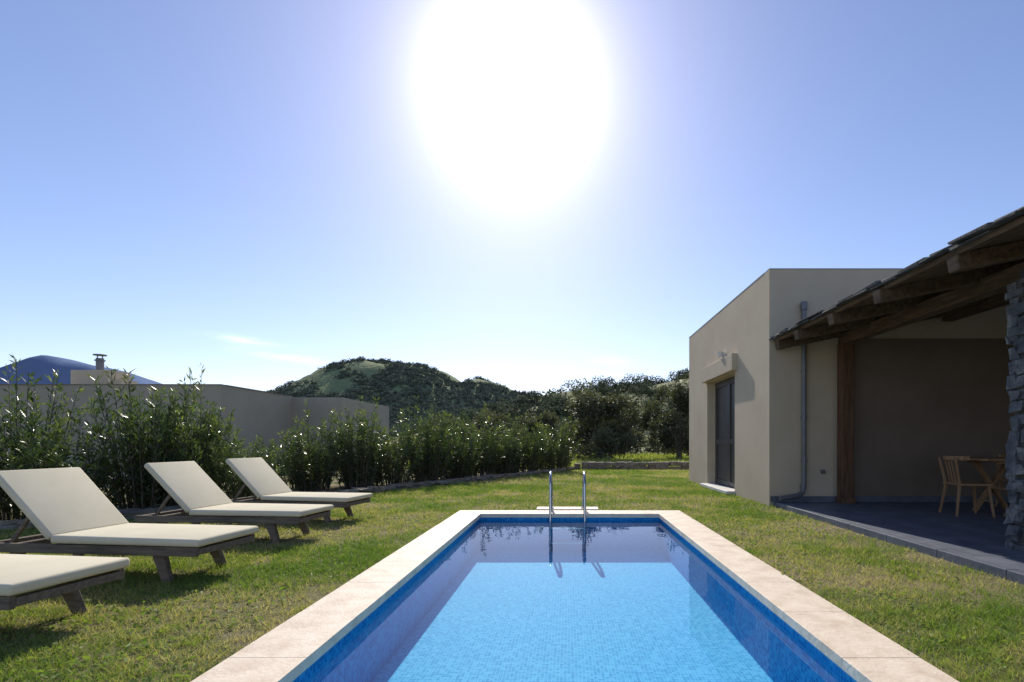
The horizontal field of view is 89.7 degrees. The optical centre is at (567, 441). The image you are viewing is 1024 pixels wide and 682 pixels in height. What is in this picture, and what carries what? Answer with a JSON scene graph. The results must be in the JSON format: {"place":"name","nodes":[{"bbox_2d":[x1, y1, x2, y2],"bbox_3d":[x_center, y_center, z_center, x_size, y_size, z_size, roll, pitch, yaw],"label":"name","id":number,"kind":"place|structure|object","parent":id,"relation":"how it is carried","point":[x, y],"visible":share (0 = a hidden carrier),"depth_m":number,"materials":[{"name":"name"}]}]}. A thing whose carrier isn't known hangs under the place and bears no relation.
{"place":"outdoors","nodes":[
{"label":"outdoors","id":0,"kind":"place"},
{"bbox_2d":[0,355,161,383],"bbox_3d":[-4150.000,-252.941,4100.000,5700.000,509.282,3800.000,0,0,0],"label":"distant mountain","id":1,"kind":"structure","parent":0,"point":[42,365],"depth_m":2873.77,"materials":[{"name":"blue"}]},
{"bbox_2d":[276,360,531,437],"bbox_3d":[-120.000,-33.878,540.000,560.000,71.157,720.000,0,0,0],"label":"hill","id":2,"kind":"structure","parent":0,"point":[327,383],"depth_m":344.86,"materials":[{"name":"green plant"}]},
{"bbox_2d":[266,356,543,436],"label":"hillside scrub","id":3,"kind":"object","parent":2,"relation":"on","point":[442,397],"visible":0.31,"depth_m":340.06,"materials":[{"name":"green plant"}]},
{"bbox_2d":[0,452,1023,681],"bbox_3d":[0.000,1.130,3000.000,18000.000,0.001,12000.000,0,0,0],"label":"ground","id":4,"kind":"structure","parent":0,"point":[334,486],"depth_m":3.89,"materials":[{"name":"green plant"}]},
{"bbox_2d":[0,354,94,520],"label":"oleander bush","id":5,"kind":"object","parent":4,"relation":"on","point":[6,511],"visible":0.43,"depth_m":7.52,"materials":[{"name":"green plant"}]},
{"bbox_2d":[0,407,123,518],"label":"oleander bush","id":6,"kind":"object","parent":4,"relation":"on","point":[32,463],"visible":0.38,"depth_m":7.12,"materials":[{"name":"green plant"}]},
{"bbox_2d":[0,554,129,614],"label":"sun lounger","id":7,"kind":"object","parent":4,"relation":"on","point":[21,573],"visible":0.98,"depth_m":3.09,"materials":[{"name":"white fabric"}]},
{"bbox_2d":[0,467,257,583],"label":"sun lounger","id":8,"kind":"object","parent":4,"relation":"on","point":[74,511],"visible":0.98,"depth_m":4.30,"materials":[{"name":"white fabric"}]},
{"bbox_2d":[68,366,215,509],"bbox_3d":[-6.732,-0.076,8.219,1.765,2.425,1.858,0,0,45],"label":"oleander bush","id":9,"kind":"object","parent":4,"relation":"on","point":[141,492],"visible":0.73,"depth_m":7.87,"materials":[{"name":"green plant"}]},
{"bbox_2d":[0,385,291,475],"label":"walls","id":10,"kind":"structure","parent":4,"relation":"on","point":[266,415],"depth_m":17.00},
{"bbox_2d":[71,370,137,383],"bbox_3d":[-17.125,-2.250,19.000,1.750,0.720,0.900,0,0,0],"label":"chimney base","id":11,"kind":"object","parent":10,"relation":"on","point":[79,377],"visible":0.43,"depth_m":18.55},
{"bbox_2d":[93,354,106,369],"bbox_3d":[-17.350,-2.870,19.000,0.396,0.740,0.398,0,0,0],"label":"chimney pipe","id":12,"kind":"object","parent":11,"relation":"on","point":[100,363],"visible":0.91,"depth_m":18.92,"materials":[{"name":"grey metal"}]},
{"bbox_2d":[0,384,289,395],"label":"parapet cap","id":13,"kind":"object","parent":10,"relation":"on","point":[143,384],"visible":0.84,"depth_m":16.96,"materials":[{"name":"grey concrete"}]},
{"bbox_2d":[125,386,237,505],"bbox_3d":[-6.872,0.063,9.245,1.646,2.146,1.781,0,0,-1],"label":"oleander bush","id":14,"kind":"object","parent":4,"relation":"on","point":[213,411],"visible":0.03,"depth_m":9.03,"materials":[{"name":"green plant"}]},
{"bbox_2d":[142,363,243,505],"bbox_3d":[-6.158,-0.109,8.483,1.461,2.489,1.470,0,0,-8],"label":"oleander bush","id":15,"kind":"object","parent":4,"relation":"on","point":[209,463],"visible":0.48,"depth_m":8.43,"materials":[{"name":"green plant"}]},
{"bbox_2d":[135,461,333,543],"bbox_3d":[-3.891,0.692,6.034,2.018,0.904,0.675,0,0,6],"label":"sun lounger","id":16,"kind":"object","parent":4,"relation":"on","point":[195,491],"visible":0.98,"depth_m":5.84,"materials":[{"name":"white fabric"}]},
{"bbox_2d":[205,436,281,498],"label":"oleander bush","id":17,"kind":"object","parent":4,"relation":"on","point":[233,486],"visible":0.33,"depth_m":8.57,"materials":[{"name":"green plant"}]},
{"bbox_2d":[226,433,286,491],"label":"oleander bush","id":18,"kind":"object","parent":4,"relation":"on","point":[270,450],"visible":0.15,"depth_m":10.61,"materials":[{"name":"green plant"}]},
{"bbox_2d":[0,466,578,529],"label":"stone edging","id":19,"kind":"object","parent":4,"relation":"on","point":[125,513],"visible":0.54,"depth_m":11.63,"materials":[{"name":"grey stone"}]},
{"bbox_2d":[225,457,372,523],"bbox_3d":[-3.953,0.692,7.477,2.018,0.904,0.672,0,0,9],"label":"sun lounger","id":20,"kind":"object","parent":4,"relation":"on","point":[260,478],"visible":0.94,"depth_m":7.37,"materials":[{"name":"white fabric"}]},
{"bbox_2d":[264,418,336,488],"bbox_3d":[-6.607,0.266,12.621,1.764,1.736,1.753,0,0,40],"label":"oleander bush","id":21,"kind":"object","parent":4,"relation":"on","point":[284,479],"visible":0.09,"depth_m":12.51,"materials":[{"name":"green plant"}]},
{"bbox_2d":[278,398,349,491],"bbox_3d":[-5.732,0.064,11.600,1.470,2.142,1.461,0,0,-33],"label":"oleander bush","id":22,"kind":"object","parent":4,"relation":"on","point":[313,481],"visible":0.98,"depth_m":11.40,"materials":[{"name":"green plant"}]},
{"bbox_2d":[292,397,388,458],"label":"walls","id":23,"kind":"structure","parent":4,"relation":"on","point":[319,407],"depth_m":21.41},
{"bbox_2d":[317,395,389,489],"bbox_3d":[-5.099,-0.017,12.291,1.682,2.306,1.555,0,0,-43],"label":"oleander bush","id":24,"kind":"object","parent":4,"relation":"on","point":[362,472],"visible":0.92,"depth_m":12.15,"materials":[{"name":"green plant"}]},
{"bbox_2d":[323,411,397,485],"bbox_3d":[-5.382,0.150,13.417,1.948,1.968,1.960,0,0,14],"label":"oleander bush","id":25,"kind":"object","parent":4,"relation":"on","point":[377,439],"visible":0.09,"depth_m":13.24,"materials":[{"name":"green plant"}]},
{"bbox_2d":[356,417,424,485],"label":"oleander bush","id":26,"kind":"object","parent":4,"relation":"on","point":[396,466],"visible":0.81,"depth_m":12.95,"materials":[{"name":"green plant"}]},
{"bbox_2d":[396,416,455,479],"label":"oleander bush","id":27,"kind":"object","parent":4,"relation":"on","point":[420,417],"visible":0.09,"depth_m":15.20,"materials":[{"name":"green plant"}]},
{"bbox_2d":[397,396,463,482],"bbox_3d":[-3.821,-0.088,14.298,1.831,2.450,1.936,0,0,-31],"label":"oleander bush","id":28,"kind":"object","parent":4,"relation":"on","point":[431,460],"visible":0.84,"depth_m":14.05,"materials":[{"name":"green plant"}]},
{"bbox_2d":[418,411,475,453],"bbox_3d":[-8.148,-0.436,35.878,4.814,3.563,4.927,0,0,0],"label":"olive tree","id":29,"kind":"object","parent":4,"relation":"on","point":[434,421],"visible":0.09,"depth_m":35.36,"materials":[{"name":"green plant"}]},
{"bbox_2d":[431,424,487,479],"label":"oleander bush","id":30,"kind":"object","parent":4,"relation":"on","point":[464,467],"visible":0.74,"depth_m":14.88,"materials":[{"name":"green plant"}]},
{"bbox_2d":[447,418,491,476],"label":"oleander bush","id":31,"kind":"object","parent":4,"relation":"on","point":[468,430],"visible":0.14,"depth_m":16.59,"materials":[{"name":"green plant"}]},
{"bbox_2d":[446,404,510,475],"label":"oleander bush","id":32,"kind":"object","parent":4,"relation":"on","point":[488,464],"visible":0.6,"depth_m":16.18,"materials":[{"name":"green plant"}]},
{"bbox_2d":[467,407,529,456],"bbox_3d":[-4.676,-0.450,33.138,4.616,3.598,4.978,0,0,0],"label":"olive tree","id":33,"kind":"object","parent":4,"relation":"on","point":[495,418],"visible":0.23,"depth_m":32.34,"materials":[{"name":"green plant"}]},
{"bbox_2d":[478,428,528,473],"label":"oleander bush","id":34,"kind":"object","parent":4,"relation":"on","point":[506,466],"visible":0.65,"depth_m":17.00,"materials":[{"name":"green plant"}]},
{"bbox_2d":[476,424,531,473],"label":"oleander bush","id":35,"kind":"object","parent":4,"relation":"on","point":[508,436],"visible":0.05,"depth_m":18.35,"materials":[{"name":"green plant"}]},
{"bbox_2d":[495,412,548,471],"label":"oleander bush","id":36,"kind":"object","parent":4,"relation":"on","point":[532,459],"visible":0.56,"depth_m":17.79,"materials":[{"name":"green plant"}]},
{"bbox_2d":[389,435,684,453],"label":"valley trees","id":37,"kind":"object","parent":4,"relation":"on","point":[651,449],"visible":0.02,"depth_m":46.22,"materials":[{"name":"green plant"}]},
{"bbox_2d":[512,409,572,453],"bbox_3d":[-2.003,-0.547,38.058,5.236,3.789,4.335,0,0,-24],"label":"olive tree","id":38,"kind":"object","parent":4,"relation":"on","point":[547,418],"visible":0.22,"depth_m":37.59,"materials":[{"name":"green plant"}]},
{"bbox_2d":[522,426,563,470],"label":"oleander bush","id":39,"kind":"object","parent":4,"relation":"on","point":[544,461],"visible":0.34,"depth_m":18.84,"materials":[{"name":"green plant"}]},
{"bbox_2d":[531,413,582,469],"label":"oleander bush","id":40,"kind":"object","parent":4,"relation":"on","point":[564,461],"visible":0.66,"depth_m":19.83,"materials":[{"name":"green plant"}]},
{"bbox_2d":[191,507,958,681],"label":"swimming pool","id":41,"kind":"structure","parent":4,"relation":"in","point":[625,596],"depth_m":4.28,"materials":[{"name":"liquid"}]},
{"bbox_2d":[549,471,585,550],"bbox_3d":[0.000,1.050,8.047,0.623,1.181,0.725,0,0,0],"label":"pool ladder","id":42,"kind":"object","parent":41,"relation":"on","point":[551,542],"visible":0.97,"depth_m":7.76,"materials":[{"name":"silver metal"}]},
{"bbox_2d":[557,379,648,460],"bbox_3d":[1.991,-1.217,30.879,5.810,5.132,6.630,0,0,0],"label":"olive tree","id":43,"kind":"object","parent":4,"relation":"on","point":[607,438],"visible":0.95,"depth_m":30.16,"materials":[{"name":"green plant"}]},
{"bbox_2d":[574,461,688,469],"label":"stone wall","id":44,"kind":"structure","parent":4,"relation":"on","point":[632,465],"depth_m":20.94,"materials":[{"name":"grey stone"}]},
{"bbox_2d":[621,426,650,453],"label":"olive tree","id":45,"kind":"object","parent":4,"relation":"on","point":[638,435],"visible":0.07,"depth_m":47.37,"materials":[{"name":"green plant"}]},
{"bbox_2d":[637,368,688,458],"bbox_3d":[6.863,-1.564,32.052,5.276,5.817,5.661,0,0,0],"label":"olive tree","id":46,"kind":"object","parent":4,"relation":"on","point":[673,433],"visible":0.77,"depth_m":31.55,"materials":[{"name":"green plant"}]},
{"bbox_2d":[689,206,1023,584],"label":"plaster villa","id":47,"kind":"object","parent":4,"relation":"on","point":[859,400],"visible":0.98,"depth_m":8.96,"materials":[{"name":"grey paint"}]},
{"bbox_2d":[718,383,734,487],"bbox_3d":[3.780,-0.210,11.905,0.010,2.520,2.130,0,0,0],"label":"door panel","id":48,"kind":"structure","parent":47,"relation":"in","point":[722,392],"depth_m":12.31,"materials":[{"name":"grey glass"}]},
{"bbox_2d":[938,455,994,517],"bbox_3d":[5.719,0.626,7.354,0.507,0.852,0.531,0,0,10],"label":"wooden chair","id":49,"kind":"object","parent":47,"relation":"on","point":[958,483],"visible":1,"depth_m":7.29,"materials":[{"name":"brown wood"}]},
{"bbox_2d":[964,457,1009,516],"bbox_3d":[6.360,0.647,7.450,1.150,0.829,0.800,0,0,0],"label":"dining table","id":50,"kind":"object","parent":47,"relation":"on","point":[975,461],"visible":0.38,"depth_m":7.70,"materials":[{"name":"brown wood"}]},
{"bbox_2d":[994,454,1007,506],"bbox_3d":[7.152,0.626,8.071,0.531,0.852,0.506,0,0,5],"label":"wooden chair","id":51,"kind":"object","parent":47,"relation":"on","point":[1001,479],"visible":0.26,"depth_m":8.27,"materials":[{"name":"brown wood"}]},
{"bbox_2d":[0,0,1023,395],"label":"sky","id":52,"kind":"structure","parent":0,"point":[527,195],"materials":[{"name":"blue"}]},
{"bbox_2d":[390,378,688,451],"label":"hill","id":53,"kind":"structure","parent":0,"point":[647,433],"depth_m":109.93,"materials":[{"name":"green plant"}]},
{"bbox_2d":[421,367,688,434],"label":"hillside trees","id":54,"kind":"object","parent":53,"relation":"on","point":[551,403],"visible":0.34,"depth_m":105.27,"materials":[{"name":"green plant"}]},
{"bbox_2d":[546,369,684,394],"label":"ridge trees","id":55,"kind":"object","parent":53,"relation":"on","point":[637,381],"visible":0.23,"depth_m":137.53,"materials":[{"name":"green plant"}]},
{"bbox_2d":[404,452,688,468],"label":"wild grass","id":56,"kind":"structure","parent":0,"point":[652,457],"depth_m":30.44,"materials":[{"name":"green plant"}]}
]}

